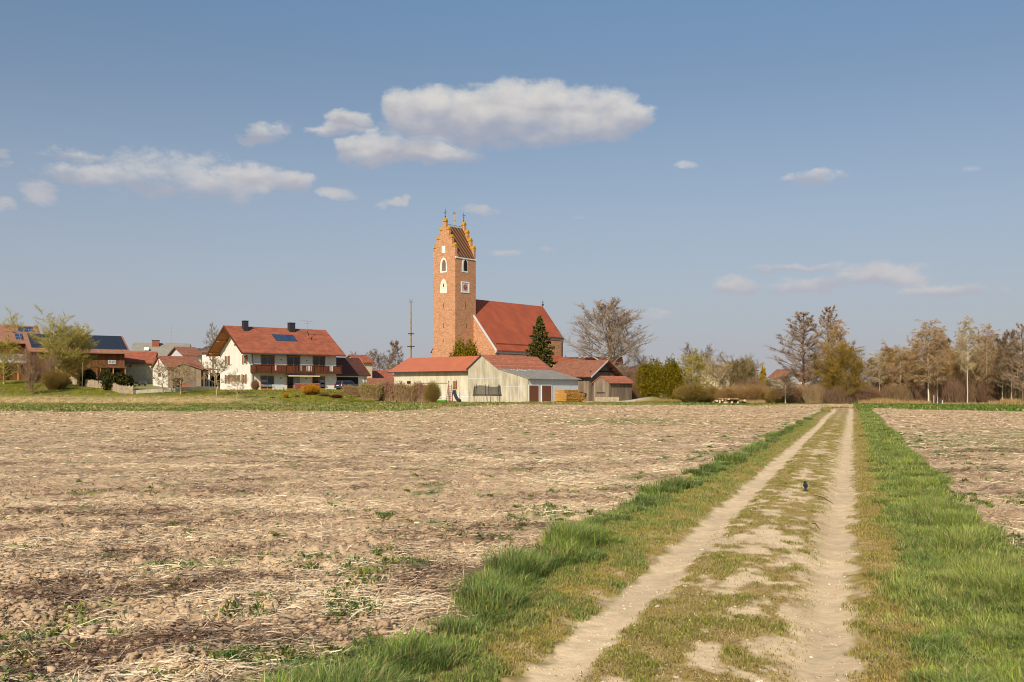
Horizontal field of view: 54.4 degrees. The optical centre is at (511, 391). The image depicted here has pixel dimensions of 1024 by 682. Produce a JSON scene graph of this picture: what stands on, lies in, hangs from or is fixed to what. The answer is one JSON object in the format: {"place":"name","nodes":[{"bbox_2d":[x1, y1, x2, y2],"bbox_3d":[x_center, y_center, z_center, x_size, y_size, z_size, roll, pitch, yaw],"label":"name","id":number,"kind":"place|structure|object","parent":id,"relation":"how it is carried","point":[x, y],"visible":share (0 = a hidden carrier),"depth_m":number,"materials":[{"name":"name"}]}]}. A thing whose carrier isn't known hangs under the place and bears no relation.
{"place":"outdoors","nodes":[
{"label":"outdoors","id":0,"kind":"place"},
{"bbox_2d":[0,404,1023,681],"bbox_3d":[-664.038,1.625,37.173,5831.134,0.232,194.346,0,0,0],"label":"field","id":1,"kind":"structure","parent":0,"point":[356,472],"depth_m":18.57,"materials":[{"name":"soil"}]},
{"bbox_2d":[0,404,1023,681],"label":"straw","id":2,"kind":"object","parent":1,"relation":"on","point":[230,668],"visible":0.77,"depth_m":11.66,"materials":[{"name":"beige plant"}]},
{"bbox_2d":[0,432,1023,681],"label":"soil clods","id":3,"kind":"object","parent":1,"relation":"on","point":[138,642],"visible":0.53,"depth_m":9.02,"materials":[{"name":"brown soil"}]},
{"bbox_2d":[0,419,1023,681],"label":"weeds","id":4,"kind":"object","parent":1,"relation":"on","point":[226,655],"visible":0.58,"depth_m":7.58,"materials":[{"name":"green plant"}]},
{"bbox_2d":[215,416,812,681],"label":"grass tussocks","id":5,"kind":"object","parent":1,"relation":"on","point":[398,660],"depth_m":7.66,"materials":[{"name":"green plant"}]},
{"bbox_2d":[0,380,1023,411],"bbox_3d":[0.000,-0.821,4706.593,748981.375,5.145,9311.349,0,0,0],"label":"meadow","id":6,"kind":"structure","parent":0,"point":[22,382],"depth_m":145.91,"materials":[{"name":"plant"}]},
{"bbox_2d":[0,306,25,332],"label":"garden tree","id":7,"kind":"object","parent":6,"relation":"on","point":[13,322],"visible":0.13,"depth_m":195.58,"materials":[{"name":"green plant"}]},
{"bbox_2d":[0,334,29,383],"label":"garden tree","id":8,"kind":"object","parent":6,"relation":"on","point":[4,347],"visible":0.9,"depth_m":178.09,"materials":[{"name":"green plant"}]},
{"bbox_2d":[0,325,39,379],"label":"farmhouse","id":9,"kind":"object","parent":6,"relation":"on","point":[16,334],"visible":0.34,"depth_m":191.19,"materials":[{"name":"ceramic"}]},
{"bbox_2d":[4,344,44,393],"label":"bare shrub","id":10,"kind":"object","parent":6,"relation":"on","point":[34,367],"visible":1,"depth_m":155.33,"materials":[{"name":"brown plant"}]},
{"bbox_2d":[37,349,67,380],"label":"bare shrub","id":11,"kind":"object","parent":6,"relation":"on","point":[51,362],"visible":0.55,"depth_m":165.83,"materials":[{"name":"brown plant"}]},
{"bbox_2d":[39,368,72,389],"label":"garden shrub","id":12,"kind":"object","parent":6,"relation":"on","point":[56,380],"visible":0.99,"depth_m":163.00,"materials":[{"name":"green plant"}]},
{"bbox_2d":[26,303,98,373],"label":"garden tree","id":13,"kind":"object","parent":6,"relation":"on","point":[63,333],"visible":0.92,"depth_m":171.73,"materials":[{"name":"green plant"}]},
{"bbox_2d":[22,333,130,380],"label":"barn","id":14,"kind":"structure","parent":6,"relation":"on","point":[110,351],"depth_m":192.94,"materials":[{"name":"brown timber"},{"name":"clay tile"},{"name":"glass"}]},
{"bbox_2d":[57,321,106,385],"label":"garden tree","id":15,"kind":"object","parent":6,"relation":"on","point":[81,360],"visible":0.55,"depth_m":175.67,"materials":[{"name":"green plant"}]},
{"bbox_2d":[76,368,97,385],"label":"evergreen bush","id":16,"kind":"object","parent":6,"relation":"on","point":[92,374],"visible":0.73,"depth_m":176.73,"materials":[{"name":"green plant"}]},
{"bbox_2d":[69,377,132,393],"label":"picket fence","id":17,"kind":"object","parent":6,"relation":"on","point":[95,384],"visible":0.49,"depth_m":167.79,"materials":[{"name":"brown wood"}]},
{"bbox_2d":[100,372,135,390],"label":"evergreen bush","id":18,"kind":"object","parent":6,"relation":"on","point":[122,379],"visible":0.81,"depth_m":161.78,"materials":[{"name":"green plant"}]},
{"bbox_2d":[125,351,157,382],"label":"house","id":19,"kind":"structure","parent":6,"relation":"on","point":[138,364],"depth_m":207.12,"materials":[{"name":"beige paint"}]},
{"bbox_2d":[130,340,190,355],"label":"house","id":20,"kind":"structure","parent":6,"relation":"on","point":[163,349],"depth_m":228.10,"materials":[{"name":"beige paint"}]},
{"bbox_2d":[147,363,181,392],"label":"fruit tree","id":21,"kind":"object","parent":6,"relation":"on","point":[159,370],"visible":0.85,"depth_m":157.85,"materials":[{"name":"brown plant"}]},
{"bbox_2d":[134,386,219,393],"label":"wall","id":22,"kind":"structure","parent":6,"relation":"on","point":[173,389],"depth_m":160.48,"materials":[{"name":"concrete"}]},
{"bbox_2d":[150,356,204,386],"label":"house","id":23,"kind":"structure","parent":6,"relation":"on","point":[174,360],"depth_m":190.01,"materials":[{"name":"white paint"}]},
{"bbox_2d":[163,362,196,393],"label":"fruit tree","id":24,"kind":"object","parent":6,"relation":"on","point":[179,373],"visible":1,"depth_m":155.52,"materials":[{"name":"brown plant"}]},
{"bbox_2d":[167,347,201,361],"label":"house","id":25,"kind":"structure","parent":6,"relation":"on","point":[184,351],"depth_m":209.12,"materials":[{"name":"red tile"}]},
{"bbox_2d":[167,363,219,387],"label":"hay barn","id":26,"kind":"structure","parent":6,"relation":"on","point":[199,373],"depth_m":179.64,"materials":[{"name":"wood"}]},
{"bbox_2d":[199,350,219,385],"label":"house","id":27,"kind":"structure","parent":6,"relation":"on","point":[204,357],"depth_m":200.11,"materials":[{"name":"white paint"}]},
{"bbox_2d":[195,356,238,395],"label":"fruit tree","id":28,"kind":"object","parent":6,"relation":"on","point":[218,371],"visible":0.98,"depth_m":152.94,"materials":[{"name":"brown plant"}]},
{"bbox_2d":[206,320,345,389],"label":"farmhouse","id":29,"kind":"object","parent":6,"relation":"on","point":[289,356],"visible":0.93,"depth_m":175.50,"materials":[{"name":"white paint"}]},
{"bbox_2d":[260,375,273,388],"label":"window","id":30,"kind":"structure","parent":29,"relation":"in","point":[266,382],"depth_m":171.82,"materials":[{"name":"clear glass"}]},
{"bbox_2d":[300,383,321,394],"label":"forsythia","id":31,"kind":"object","parent":6,"relation":"on","point":[310,389],"visible":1,"depth_m":154.31,"materials":[{"name":"yellow plant"}]},
{"bbox_2d":[340,384,360,395],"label":"hedge","id":32,"kind":"object","parent":6,"relation":"on","point":[349,390],"visible":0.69,"depth_m":157.55,"materials":[{"name":"brown plant"}]},
{"bbox_2d":[336,357,370,388],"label":"garage","id":33,"kind":"structure","parent":6,"relation":"on","point":[355,370],"depth_m":187.38,"materials":[{"name":"brown tile"}]},
{"bbox_2d":[346,354,374,377],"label":"house","id":34,"kind":"structure","parent":6,"relation":"on","point":[366,360],"depth_m":245.26,"materials":[{"name":"red tile"}]},
{"bbox_2d":[358,381,385,399],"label":"hedge","id":35,"kind":"object","parent":6,"relation":"on","point":[369,392],"visible":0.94,"depth_m":155.54,"materials":[{"name":"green plant"}]},
{"bbox_2d":[371,348,391,369],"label":"distant tree","id":36,"kind":"object","parent":6,"relation":"on","point":[377,360],"visible":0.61,"depth_m":289.48,"materials":[{"name":"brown plant"}]},
{"bbox_2d":[372,370,392,377],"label":"house","id":37,"kind":"structure","parent":6,"relation":"on","point":[380,374],"depth_m":251.88,"materials":[{"name":"beige paint"}]},
{"bbox_2d":[378,378,396,401],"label":"hedge","id":38,"kind":"object","parent":6,"relation":"on","point":[388,395],"visible":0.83,"depth_m":156.49,"materials":[{"name":"brown plant"}]},
{"bbox_2d":[385,340,403,376],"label":"distant tree","id":39,"kind":"object","parent":6,"relation":"on","point":[395,347],"visible":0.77,"depth_m":261.79,"materials":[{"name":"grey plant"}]},
{"bbox_2d":[392,380,417,402],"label":"hedge","id":40,"kind":"object","parent":6,"relation":"on","point":[404,393],"visible":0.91,"depth_m":155.54,"materials":[{"name":"brown plant"}]},
{"bbox_2d":[412,381,431,401],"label":"hedge","id":41,"kind":"object","parent":6,"relation":"on","point":[420,387],"visible":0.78,"depth_m":155.64,"materials":[{"name":"brown plant"}]},
{"bbox_2d":[422,380,441,401],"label":"green bush","id":42,"kind":"object","parent":6,"relation":"on","point":[432,392],"visible":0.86,"depth_m":154.45,"materials":[{"name":"green plant"}]},
{"bbox_2d":[387,356,478,400],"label":"barn","id":43,"kind":"structure","parent":6,"relation":"on","point":[430,369],"depth_m":178.06,"materials":[{"name":"paint"}]},
{"bbox_2d":[448,335,473,356],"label":"thuja","id":44,"kind":"object","parent":6,"relation":"on","point":[459,352],"visible":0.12,"depth_m":185.34,"materials":[{"name":"green plant"}]},
{"bbox_2d":[457,335,480,355],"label":"thuja","id":45,"kind":"object","parent":6,"relation":"on","point":[469,351],"visible":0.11,"depth_m":183.99,"materials":[{"name":"green plant"}]},
{"bbox_2d":[473,384,501,401],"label":"trampoline","id":46,"kind":"object","parent":6,"relation":"on","point":[483,390],"visible":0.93,"depth_m":156.61,"materials":[{"name":"metal"}]},
{"bbox_2d":[430,211,563,365],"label":"church","id":47,"kind":"structure","parent":6,"relation":"on","point":[492,327],"depth_m":198.29,"materials":[{"name":"brick"}]},
{"bbox_2d":[525,315,557,367],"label":"spruce","id":48,"kind":"object","parent":6,"relation":"on","point":[536,346],"visible":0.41,"depth_m":189.48,"materials":[{"name":"green plant"}]},
{"bbox_2d":[552,360,622,400],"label":"barn","id":49,"kind":"structure","parent":6,"relation":"on","point":[588,372],"depth_m":179.69,"materials":[{"name":"tile"}]},
{"bbox_2d":[558,355,622,367],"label":"outbuilding","id":50,"kind":"structure","parent":6,"relation":"on","point":[619,361],"depth_m":207.24,"materials":[{"name":"red tile"}]},
{"bbox_2d":[557,296,656,376],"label":"linden tree","id":51,"kind":"object","parent":6,"relation":"on","point":[621,319],"visible":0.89,"depth_m":202.87,"materials":[{"name":"brown plant"}]},
{"bbox_2d":[591,376,634,400],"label":"shed","id":52,"kind":"structure","parent":6,"relation":"on","point":[620,387],"depth_m":169.26,"materials":[{"name":"wood"}]},
{"bbox_2d":[628,371,643,399],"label":"brown bush","id":53,"kind":"object","parent":6,"relation":"on","point":[635,394],"visible":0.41,"depth_m":177.19,"materials":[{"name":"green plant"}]},
{"bbox_2d":[634,355,664,396],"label":"thuja","id":54,"kind":"object","parent":6,"relation":"on","point":[646,389],"visible":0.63,"depth_m":165.09,"materials":[{"name":"green plant"}]},
{"bbox_2d":[651,353,687,399],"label":"thuja","id":55,"kind":"object","parent":6,"relation":"on","point":[671,380],"visible":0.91,"depth_m":161.88,"materials":[{"name":"green plant"}]},
{"bbox_2d":[672,382,711,402],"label":"scrub bush","id":56,"kind":"object","parent":6,"relation":"on","point":[693,392],"visible":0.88,"depth_m":148.68,"materials":[{"name":"green plant"}]},
{"bbox_2d":[678,348,713,387],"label":"willow bush","id":57,"kind":"object","parent":6,"relation":"on","point":[697,363],"visible":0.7,"depth_m":177.44,"materials":[{"name":"green plant"}]},
{"bbox_2d":[698,357,732,389],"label":"bare tree","id":58,"kind":"object","parent":6,"relation":"on","point":[717,372],"visible":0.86,"depth_m":159.84,"materials":[{"name":"brown plant"}]},
{"bbox_2d":[713,385,749,399],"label":"scrub bush","id":59,"kind":"object","parent":6,"relation":"on","point":[727,391],"visible":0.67,"depth_m":148.91,"materials":[{"name":"brown plant"}]},
{"bbox_2d":[699,350,765,389],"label":"budding tree","id":60,"kind":"object","parent":6,"relation":"on","point":[731,375],"visible":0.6,"depth_m":182.44,"materials":[{"name":"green plant"}]},
{"bbox_2d":[732,376,769,389],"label":"scrub bush","id":61,"kind":"object","parent":6,"relation":"on","point":[752,383],"visible":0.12,"depth_m":159.40,"materials":[{"name":"brown plant"}]},
{"bbox_2d":[735,384,770,400],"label":"scrub bush","id":62,"kind":"object","parent":6,"relation":"on","point":[757,393],"visible":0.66,"depth_m":148.53,"materials":[{"name":"brown plant"}]},
{"bbox_2d":[772,375,795,403],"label":"birch tree","id":63,"kind":"object","parent":6,"relation":"on","point":[786,383],"visible":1,"depth_m":139.80,"materials":[{"name":"brown plant"}]},
{"bbox_2d":[768,369,801,386],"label":"house","id":64,"kind":"structure","parent":6,"relation":"on","point":[776,372],"depth_m":223.88,"materials":[{"name":"red tile"}]},
{"bbox_2d":[779,381,814,402],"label":"scrub bush","id":65,"kind":"object","parent":6,"relation":"on","point":[795,398],"visible":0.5,"depth_m":142.01,"materials":[{"name":"brown plant"}]},
{"bbox_2d":[765,311,838,385],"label":"alder tree","id":66,"kind":"object","parent":6,"relation":"on","point":[807,323],"visible":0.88,"depth_m":151.41,"materials":[{"name":"brown plant"}]},
{"bbox_2d":[800,352,825,385],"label":"thin tree","id":67,"kind":"object","parent":6,"relation":"on","point":[814,363],"visible":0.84,"depth_m":142.83,"materials":[{"name":"brown plant"}]},
{"bbox_2d":[798,382,843,402],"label":"scrub bush","id":68,"kind":"object","parent":6,"relation":"on","point":[810,397],"visible":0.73,"depth_m":140.07,"materials":[{"name":"brown plant"}]},
{"bbox_2d":[800,305,850,381],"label":"alder tree","id":69,"kind":"object","parent":6,"relation":"on","point":[829,315],"visible":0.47,"depth_m":157.95,"materials":[{"name":"brown plant"}]},
{"bbox_2d":[814,318,850,379],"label":"birch tree","id":70,"kind":"object","parent":6,"relation":"on","point":[835,332],"visible":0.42,"depth_m":151.88,"materials":[{"name":"brown plant"}]},
{"bbox_2d":[813,359,858,391],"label":"willow tree","id":71,"kind":"object","parent":6,"relation":"on","point":[827,380],"visible":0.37,"depth_m":141.56,"materials":[{"name":"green plant"}]},
{"bbox_2d":[810,337,879,395],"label":"willow tree","id":72,"kind":"object","parent":6,"relation":"on","point":[849,352],"visible":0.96,"depth_m":139.66,"materials":[{"name":"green plant"}]},
{"bbox_2d":[820,387,877,402],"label":"scrub bush","id":73,"kind":"object","parent":6,"relation":"on","point":[854,397],"visible":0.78,"depth_m":138.63,"materials":[{"name":"brown plant"}]},
{"bbox_2d":[869,349,889,390],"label":"birch tree","id":74,"kind":"object","parent":6,"relation":"on","point":[877,366],"visible":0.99,"depth_m":141.95,"materials":[{"name":"beige plant"}]},
{"bbox_2d":[872,338,909,386],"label":"birch tree","id":75,"kind":"object","parent":6,"relation":"on","point":[890,356],"visible":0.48,"depth_m":143.81,"materials":[{"name":"brown plant"}]},
{"bbox_2d":[878,381,917,402],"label":"undergrowth","id":76,"kind":"object","parent":6,"relation":"on","point":[899,392],"visible":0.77,"depth_m":138.79,"materials":[{"name":"brown plant"}]},
{"bbox_2d":[883,346,916,387],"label":"birch tree","id":77,"kind":"object","parent":6,"relation":"on","point":[900,355],"visible":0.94,"depth_m":139.81,"materials":[{"name":"brown plant"}]},
{"bbox_2d":[902,331,933,387],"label":"birch tree","id":78,"kind":"object","parent":6,"relation":"on","point":[918,359],"visible":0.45,"depth_m":141.81,"materials":[{"name":"brown plant"}]},
{"bbox_2d":[911,377,941,402],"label":"undergrowth","id":79,"kind":"object","parent":6,"relation":"on","point":[921,393],"visible":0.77,"depth_m":137.93,"materials":[{"name":"brown plant"}]},
{"bbox_2d":[903,319,958,400],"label":"birch tree","id":80,"kind":"object","parent":6,"relation":"on","point":[920,334],"visible":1,"depth_m":135.67,"materials":[{"name":"brown plant"}]},
{"bbox_2d":[923,328,959,402],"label":"birch tree","id":81,"kind":"object","parent":6,"relation":"on","point":[942,345],"visible":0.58,"depth_m":137.73,"materials":[{"name":"brown plant"}]},
{"bbox_2d":[938,347,963,381],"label":"birch tree","id":82,"kind":"object","parent":6,"relation":"on","point":[955,365],"visible":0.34,"depth_m":141.85,"materials":[{"name":"brown plant"}]},
{"bbox_2d":[935,374,978,402],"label":"undergrowth","id":83,"kind":"object","parent":6,"relation":"on","point":[949,390],"visible":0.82,"depth_m":136.39,"materials":[{"name":"brown plant"}]},
{"bbox_2d":[952,315,983,402],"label":"birch tree","id":84,"kind":"object","parent":6,"relation":"on","point":[972,340],"visible":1,"depth_m":133.86,"materials":[{"name":"beige plant"}]},
{"bbox_2d":[953,373,1000,402],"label":"undergrowth","id":85,"kind":"object","parent":6,"relation":"on","point":[974,399],"visible":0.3,"depth_m":137.12,"materials":[{"name":"brown plant"}]},
{"bbox_2d":[965,339,990,377],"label":"bare tree","id":86,"kind":"object","parent":6,"relation":"on","point":[979,360],"visible":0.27,"depth_m":143.75,"materials":[{"name":"brown plant"}]},
{"bbox_2d":[969,323,1004,386],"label":"birch tree","id":87,"kind":"object","parent":6,"relation":"on","point":[983,337],"visible":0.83,"depth_m":135.68,"materials":[{"name":"brown plant"}]},
{"bbox_2d":[974,380,1008,402],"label":"undergrowth","id":88,"kind":"object","parent":6,"relation":"on","point":[985,396],"visible":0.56,"depth_m":135.28,"materials":[{"name":"brown plant"}]},
{"bbox_2d":[988,335,1016,398],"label":"bare tree","id":89,"kind":"object","parent":6,"relation":"on","point":[999,356],"visible":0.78,"depth_m":131.94,"materials":[{"name":"brown plant"}]},
{"bbox_2d":[998,323,1023,402],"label":"alder tree","id":90,"kind":"object","parent":6,"relation":"on","point":[1019,385],"visible":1,"depth_m":128.14,"materials":[{"name":"brown plant"}]},
{"bbox_2d":[998,329,1023,397],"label":"bare tree","id":91,"kind":"object","parent":6,"relation":"on","point":[1011,335],"visible":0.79,"depth_m":129.97,"materials":[{"name":"brown plant"}]},
{"bbox_2d":[1001,377,1023,400],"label":"undergrowth","id":92,"kind":"object","parent":6,"relation":"on","point":[1017,393],"visible":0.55,"depth_m":132.99,"materials":[{"name":"brown plant"}]},
{"bbox_2d":[0,0,1023,382],"label":"sky","id":93,"kind":"structure","parent":0,"point":[723,171],"materials":[{"name":"blue"}]},
{"bbox_2d":[461,398,641,401],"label":"farmyard","id":94,"kind":"structure","parent":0,"point":[633,400],"depth_m":163.68,"materials":[{"name":"grey concrete"}]},
{"bbox_2d":[466,354,581,401],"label":"barn","id":95,"kind":"structure","parent":94,"relation":"on","point":[524,378],"depth_m":168.71,"materials":[{"name":"wood"}]},
{"bbox_2d":[556,393,584,401],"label":"lumber stack","id":96,"kind":"object","parent":94,"relation":"on","point":[573,397],"visible":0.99,"depth_m":158.64,"materials":[{"name":"yellow wood"}]},
{"bbox_2d":[407,408,957,681],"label":"verge","id":97,"kind":"structure","parent":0,"point":[857,595],"depth_m":8.99,"materials":[{"name":"green plant"}]},
{"bbox_2d":[858,412,1023,681],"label":"tall grass","id":98,"kind":"structure","parent":97,"relation":"on","point":[1006,580],"depth_m":8.39,"materials":[{"name":"green plant"}]},
{"bbox_2d":[524,408,864,681],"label":"dirt track","id":99,"kind":"structure","parent":0,"point":[821,662],"depth_m":8.43,"materials":[{"name":"beige soil"}]},
{"bbox_2d":[529,471,850,681],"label":"stones","id":100,"kind":"object","parent":99,"relation":"on","point":[765,670],"visible":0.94,"depth_m":6.71,"materials":[{"name":"stone"}]},
{"bbox_2d":[533,450,864,681],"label":"pebbles","id":101,"kind":"object","parent":99,"relation":"on","point":[595,616],"visible":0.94,"depth_m":7.38,"materials":[{"name":"stone"}]},
{"bbox_2d":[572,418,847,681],"bbox_3d":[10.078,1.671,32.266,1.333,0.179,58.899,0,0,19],"label":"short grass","id":102,"kind":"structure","parent":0,"point":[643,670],"depth_m":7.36,"materials":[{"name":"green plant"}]},
{"bbox_2d":[636,397,1023,404],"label":"reeds","id":103,"kind":"object","parent":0,"point":[1011,401],"visible":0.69,"depth_m":133.81,"materials":[{"name":"beige plant"}]},
{"bbox_2d":[836,419,967,681],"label":"edge grass","id":104,"kind":"structure","parent":0,"point":[877,643],"depth_m":7.57,"materials":[{"name":"green plant"}]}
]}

